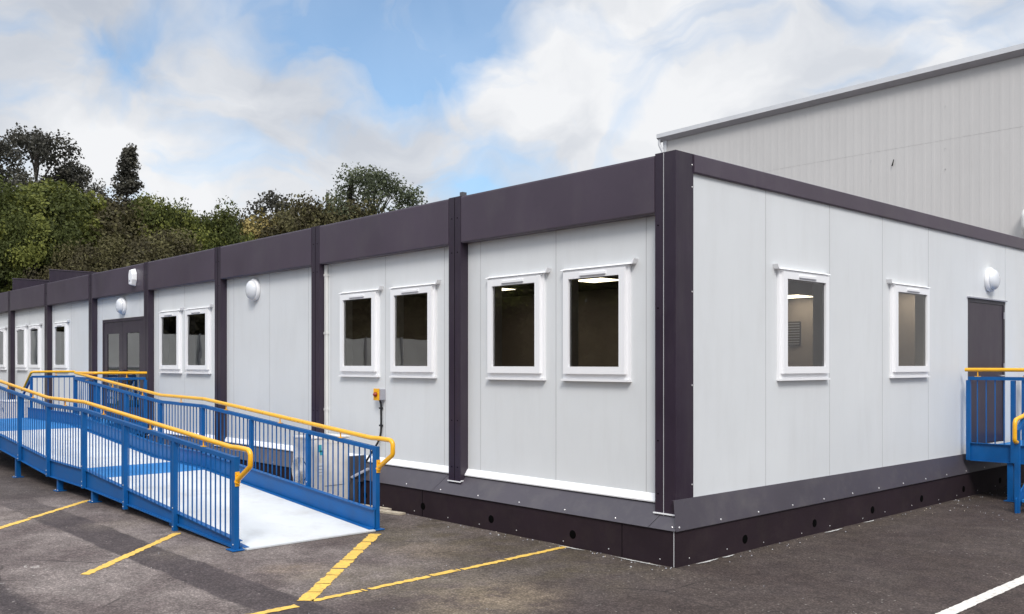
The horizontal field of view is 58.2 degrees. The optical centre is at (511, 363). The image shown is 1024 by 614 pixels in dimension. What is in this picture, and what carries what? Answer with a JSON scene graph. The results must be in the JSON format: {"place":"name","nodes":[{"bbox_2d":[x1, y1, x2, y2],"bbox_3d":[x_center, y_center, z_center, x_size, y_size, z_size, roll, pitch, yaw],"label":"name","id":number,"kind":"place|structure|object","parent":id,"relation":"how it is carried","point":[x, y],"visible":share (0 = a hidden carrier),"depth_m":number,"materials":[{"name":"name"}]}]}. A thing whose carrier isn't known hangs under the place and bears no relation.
{"place":"outdoors","nodes":[
{"label":"outdoors","id":0,"kind":"place"},
{"bbox_2d":[0,134,36,197],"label":"pine tree","id":1,"kind":"object","parent":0,"point":[5,149],"visible":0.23,"depth_m":54.16,"materials":[{"name":"green plant"}]},
{"bbox_2d":[0,202,83,292],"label":"broadleaf tree","id":2,"kind":"object","parent":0,"point":[40,241],"visible":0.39,"depth_m":41.98,"materials":[{"name":"green plant"}]},
{"bbox_2d":[0,122,101,197],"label":"pine tree","id":3,"kind":"object","parent":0,"point":[36,146],"visible":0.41,"depth_m":60.08,"materials":[{"name":"green plant"}]},
{"bbox_2d":[0,173,103,289],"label":"broadleaf tree","id":4,"kind":"object","parent":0,"point":[51,213],"visible":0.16,"depth_m":45.43,"materials":[{"name":"green plant"}]},
{"bbox_2d":[20,238,116,279],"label":"broadleaf tree","id":5,"kind":"object","parent":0,"point":[89,259],"visible":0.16,"depth_m":41.48,"materials":[{"name":"green plant"}]},
{"bbox_2d":[2,175,135,277],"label":"broadleaf tree","id":6,"kind":"object","parent":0,"point":[48,188],"visible":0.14,"depth_m":48.48,"materials":[{"name":"green plant"}]},
{"bbox_2d":[39,156,108,200],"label":"pine tree","id":7,"kind":"object","parent":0,"point":[86,174],"visible":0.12,"depth_m":62.27,"materials":[{"name":"green plant"}]},
{"bbox_2d":[60,232,176,270],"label":"broadleaf tree","id":8,"kind":"object","parent":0,"point":[137,252],"visible":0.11,"depth_m":43.38,"materials":[{"name":"green plant"}]},
{"bbox_2d":[99,143,144,207],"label":"conifer tree","id":9,"kind":"object","parent":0,"point":[129,183],"visible":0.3,"depth_m":59.89,"materials":[{"name":"green plant"}]},
{"bbox_2d":[73,190,175,258],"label":"broadleaf tree","id":10,"kind":"object","parent":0,"point":[115,225],"visible":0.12,"depth_m":50.87,"materials":[{"name":"green plant"}]},
{"bbox_2d":[122,191,191,255],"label":"broadleaf tree","id":11,"kind":"object","parent":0,"point":[167,216],"visible":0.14,"depth_m":53.01,"materials":[{"name":"green plant"}]},
{"bbox_2d":[114,226,202,267],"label":"broadleaf tree","id":12,"kind":"object","parent":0,"point":[183,245],"visible":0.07,"depth_m":46.56,"materials":[{"name":"green plant"}]},
{"bbox_2d":[168,197,217,254],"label":"broadleaf tree","id":13,"kind":"object","parent":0,"point":[187,221],"visible":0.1,"depth_m":54.85,"materials":[{"name":"green plant"}]},
{"bbox_2d":[188,197,257,247],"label":"broadleaf tree","id":14,"kind":"object","parent":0,"point":[221,234],"visible":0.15,"depth_m":57.42,"materials":[{"name":"green plant"}]},
{"bbox_2d":[211,208,258,231],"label":"broadleaf tree","id":15,"kind":"object","parent":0,"point":[241,220],"visible":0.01,"depth_m":61.76,"materials":[{"name":"green plant"}]},
{"bbox_2d":[235,208,283,238],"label":"broadleaf tree","id":16,"kind":"object","parent":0,"point":[248,228],"visible":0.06,"depth_m":59.15,"materials":[{"name":"green plant"}]},
{"bbox_2d":[226,209,302,245],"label":"broadleaf tree","id":17,"kind":"object","parent":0,"point":[276,229],"visible":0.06,"depth_m":58.97,"materials":[{"name":"green plant"}]},
{"bbox_2d":[239,189,299,220],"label":"sparse tree","id":18,"kind":"object","parent":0,"point":[271,203],"visible":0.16,"depth_m":64.74,"materials":[{"name":"green plant"}]},
{"bbox_2d":[274,190,342,231],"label":"broadleaf tree","id":19,"kind":"object","parent":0,"point":[309,214],"visible":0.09,"depth_m":62.79,"materials":[{"name":"green plant"}]},
{"bbox_2d":[324,201,359,219],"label":"broadleaf tree","id":20,"kind":"object","parent":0,"point":[343,207],"visible":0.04,"depth_m":64.56,"materials":[{"name":"green plant"}]},
{"bbox_2d":[314,194,384,223],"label":"broadleaf tree","id":21,"kind":"object","parent":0,"point":[358,210],"visible":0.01,"depth_m":64.40,"materials":[{"name":"green plant"}]},
{"bbox_2d":[346,178,354,205],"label":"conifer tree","id":22,"kind":"object","parent":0,"point":[351,197],"visible":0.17,"depth_m":67.83,"materials":[{"name":"green plant"}]},
{"bbox_2d":[323,163,427,217],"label":"broadleaf tree","id":23,"kind":"object","parent":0,"point":[374,190],"visible":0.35,"depth_m":66.86,"materials":[{"name":"green plant"}]},
{"bbox_2d":[0,150,1023,567],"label":"modular building","id":24,"kind":"structure","parent":0,"point":[700,358],"depth_m":10.43,"materials":[{"name":"white metal"}]},
{"bbox_2d":[0,326,6,369],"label":"window","id":25,"kind":"structure","parent":24,"relation":"in","point":[2,367],"depth_m":24.61,"materials":[{"name":"white plastic"}]},
{"bbox_2d":[15,324,27,369],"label":"window","id":26,"kind":"structure","parent":24,"relation":"in","point":[19,328],"depth_m":23.38,"materials":[{"name":"white plastic"}]},
{"bbox_2d":[29,323,41,370],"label":"window","id":27,"kind":"structure","parent":24,"relation":"in","point":[38,326],"depth_m":22.50,"materials":[{"name":"white plastic"}]},
{"bbox_2d":[53,320,69,370],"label":"window","id":28,"kind":"structure","parent":24,"relation":"in","point":[65,324],"depth_m":20.97,"materials":[{"name":"white plastic"}]},
{"bbox_2d":[115,297,126,313],"bbox_3d":[-7.792,-1.145,18.285,0.137,0.343,0.343,0,0,-43],"label":"bulkhead lamp","id":29,"kind":"object","parent":24,"relation":"attached to","point":[121,305],"visible":1,"depth_m":18.20,"materials":[{"name":"white plastic"}]},
{"bbox_2d":[103,316,143,421],"bbox_3d":[-7.716,0.175,18.261,0.120,2.150,2.520,0,0,-43],"label":"double door","id":30,"kind":"structure","parent":24,"relation":"in","point":[119,327],"depth_m":18.34,"materials":[{"name":"grey metal"}]},
{"bbox_2d":[128,269,136,285],"bbox_3d":[-7.251,-1.640,17.561,0.094,0.331,0.234,0,0,-43],"label":"alarm box","id":31,"kind":"object","parent":24,"relation":"attached to","point":[132,276],"visible":1,"depth_m":17.50,"materials":[{"name":"white plastic"}]},
{"bbox_2d":[159,307,183,372],"bbox_3d":[-6.144,-0.404,16.544,0.071,1.162,1.012,0,0,-43],"label":"window","id":32,"kind":"structure","parent":24,"relation":"in","point":[177,368],"depth_m":16.42,"materials":[{"name":"white plastic"}]},
{"bbox_2d":[184,304,212,373],"bbox_3d":[-5.358,-0.404,15.691,0.071,1.162,1.052,0,0,-43],"label":"window","id":33,"kind":"structure","parent":24,"relation":"in","point":[190,369],"depth_m":15.59,"materials":[{"name":"white plastic"}]},
{"bbox_2d":[245,279,260,300],"bbox_3d":[-4.019,-1.135,14.188,0.137,0.343,0.343,0,0,-43],"label":"bulkhead lamp","id":34,"kind":"object","parent":24,"relation":"attached to","point":[252,289],"visible":1,"depth_m":14.11,"materials":[{"name":"white plastic"}]},
{"bbox_2d":[324,265,328,433],"bbox_3d":[-2.561,-0.077,12.673,0.041,2.555,0.069,0,0,-43],"label":"downpipe","id":35,"kind":"object","parent":24,"relation":"attached to","point":[326,333],"visible":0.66,"depth_m":12.65,"materials":[{"name":"beige plastic"}]},
{"bbox_2d":[349,455,368,502],"bbox_3d":[-1.939,1.485,11.641,0.250,0.630,0.105,0,0,-43],"label":"pipe cover","id":36,"kind":"object","parent":24,"relation":"attached to","point":[356,473],"visible":0.74,"depth_m":11.57,"materials":[{"name":"grey plastic"}]},
{"bbox_2d":[338,286,382,376],"bbox_3d":[-1.993,-0.404,12.036,0.071,1.162,0.987,0,0,-43],"label":"window","id":37,"kind":"structure","parent":24,"relation":"in","point":[373,370],"depth_m":11.91,"materials":[{"name":"white plastic"}]},
{"bbox_2d":[366,400,382,462],"bbox_3d":[-1.820,1.071,11.724,0.365,1.221,0.065,0,0,5],"label":"power cable","id":38,"kind":"object","parent":24,"relation":"attached to","point":[380,425],"visible":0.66,"depth_m":11.70,"materials":[{"name":"black rubber"}]},
{"bbox_2d":[373,388,384,399],"bbox_3d":[-1.701,0.395,11.677,0.128,0.150,0.145,0,0,-43],"label":"isolator switch","id":39,"kind":"object","parent":24,"relation":"attached to","point":[378,394],"visible":1,"depth_m":11.65,"materials":[{"name":"yellow plastic"}]},
{"bbox_2d":[389,279,440,377],"bbox_3d":[-1.197,-0.404,11.172,0.071,1.162,0.997,0,0,-43],"label":"window","id":40,"kind":"structure","parent":24,"relation":"in","point":[429,371],"depth_m":11.06,"materials":[{"name":"white plastic"}]},
{"bbox_2d":[485,268,550,379],"bbox_3d":[0.048,-0.404,9.820,0.071,1.162,0.982,0,0,-43],"label":"window","id":41,"kind":"structure","parent":24,"relation":"in","point":[538,371],"depth_m":9.71,"materials":[{"name":"white plastic"}]},
{"bbox_2d":[560,258,637,381],"bbox_3d":[0.830,-0.404,8.971,0.071,1.162,0.972,0,0,-43],"label":"window","id":42,"kind":"structure","parent":24,"relation":"in","point":[622,373],"depth_m":8.89,"materials":[{"name":"white plastic"}]},
{"bbox_2d":[773,263,830,380],"bbox_3d":[3.053,-0.414,9.626,1.082,1.182,0.071,0,0,-43],"label":"window","id":43,"kind":"structure","parent":24,"relation":"in","point":[821,372],"depth_m":9.53,"materials":[{"name":"white plastic"}]},
{"bbox_2d":[886,279,929,377],"bbox_3d":[4.905,-0.414,11.331,1.117,1.182,0.071,0,0,-43],"label":"window","id":44,"kind":"structure","parent":24,"relation":"in","point":[896,371],"depth_m":11.21,"materials":[{"name":"white plastic"}]},
{"bbox_2d":[967,296,1007,442],"bbox_3d":[6.761,0.112,13.084,1.415,2.065,0.110,0,0,-43],"label":"end door","id":45,"kind":"structure","parent":24,"relation":"in","point":[986,317],"depth_m":13.09,"materials":[{"name":"grey metal"}]},
{"bbox_2d":[984,268,999,291],"bbox_3d":[6.847,-1.190,13.075,0.343,0.343,0.137,0,0,-43],"label":"bulkhead lamp","id":46,"kind":"object","parent":24,"relation":"attached to","point":[991,279],"visible":1,"depth_m":13.00,"materials":[{"name":"white plastic"}]},
{"bbox_2d":[0,450,1023,613],"bbox_3d":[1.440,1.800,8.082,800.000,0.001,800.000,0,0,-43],"label":"ground","id":47,"kind":"structure","parent":0,"point":[935,558],"depth_m":7.99,"materials":[{"name":"grey asphalt"}]},
{"bbox_2d":[0,400,29,418],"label":"heat pump","id":48,"kind":"object","parent":47,"relation":"on","point":[12,408],"visible":0.27,"depth_m":21.79,"materials":[{"name":"white metal"}]},
{"bbox_2d":[0,500,90,528],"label":"yellow line","id":49,"kind":"object","parent":47,"relation":"on","point":[20,521],"visible":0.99,"depth_m":10.93,"materials":[{"name":"paint"}]},
{"bbox_2d":[82,533,180,574],"bbox_3d":[-3.585,1.796,8.786,0.104,0.001,1.935,0,0,3],"label":"yellow line","id":50,"kind":"object","parent":47,"relation":"on","point":[109,563],"visible":1,"depth_m":8.59,"materials":[{"name":"paint"}]},
{"bbox_2d":[0,370,394,551],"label":"access ramp","id":51,"kind":"structure","parent":47,"relation":"on","point":[224,498],"depth_m":11.28,"materials":[{"name":"blue paint"}]},
{"bbox_2d":[251,604,298,613],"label":"yellow line","id":52,"kind":"object","parent":47,"relation":"on","point":[278,609],"visible":1,"depth_m":6.71,"materials":[{"name":"paint"}]},
{"bbox_2d":[292,433,349,498],"bbox_3d":[-2.424,1.357,11.645,0.586,0.885,0.454,0,0,-43],"label":"heat pump","id":53,"kind":"object","parent":47,"relation":"on","point":[330,465],"visible":0.6,"depth_m":11.50,"materials":[{"name":"white metal"}]},
{"bbox_2d":[296,534,380,600],"bbox_3d":[-1.503,1.796,8.327,0.144,0.001,2.740,0,0,3],"label":"yellow line","id":54,"kind":"object","parent":47,"relation":"on","point":[313,593],"visible":1,"depth_m":8.01,"materials":[{"name":"paint"}]},
{"bbox_2d":[363,504,391,509],"bbox_3d":[-1.737,1.786,11.444,0.655,0.022,0.070,0,0,40],"label":"timber board","id":55,"kind":"object","parent":47,"relation":"on","point":[384,508],"visible":0.29,"depth_m":11.27,"materials":[{"name":"beige wood"}]},
{"bbox_2d":[380,509,405,514],"bbox_3d":[-1.673,1.786,11.182,0.937,0.022,0.100,0,0,36],"label":"timber board","id":56,"kind":"object","parent":47,"relation":"on","point":[391,512],"visible":0.36,"depth_m":10.96,"materials":[{"name":"beige wood"}]},
{"bbox_2d":[313,546,567,600],"bbox_3d":[-0.480,1.796,7.984,0.100,0.001,2.913,0,0,45],"label":"yellow line","id":57,"kind":"object","parent":47,"relation":"on","point":[414,579],"visible":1,"depth_m":7.82,"materials":[{"name":"paint"}]},
{"bbox_2d":[656,43,1023,237],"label":"warehouse","id":58,"kind":"structure","parent":47,"relation":"on","point":[945,140],"depth_m":24.61,"materials":[{"name":"grey metal"}]},
{"bbox_2d":[935,576,1023,613],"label":"white line","id":59,"kind":"object","parent":47,"relation":"on","point":[973,601],"visible":1,"depth_m":7.05,"materials":[{"name":"paint"}]},
{"bbox_2d":[964,368,1023,512],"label":"access platform","id":60,"kind":"structure","parent":47,"relation":"on","point":[1011,453],"depth_m":11.98,"materials":[{"name":"blue paint"}]},
{"bbox_2d":[0,0,1023,219],"label":"sky","id":61,"kind":"structure","parent":0,"point":[238,100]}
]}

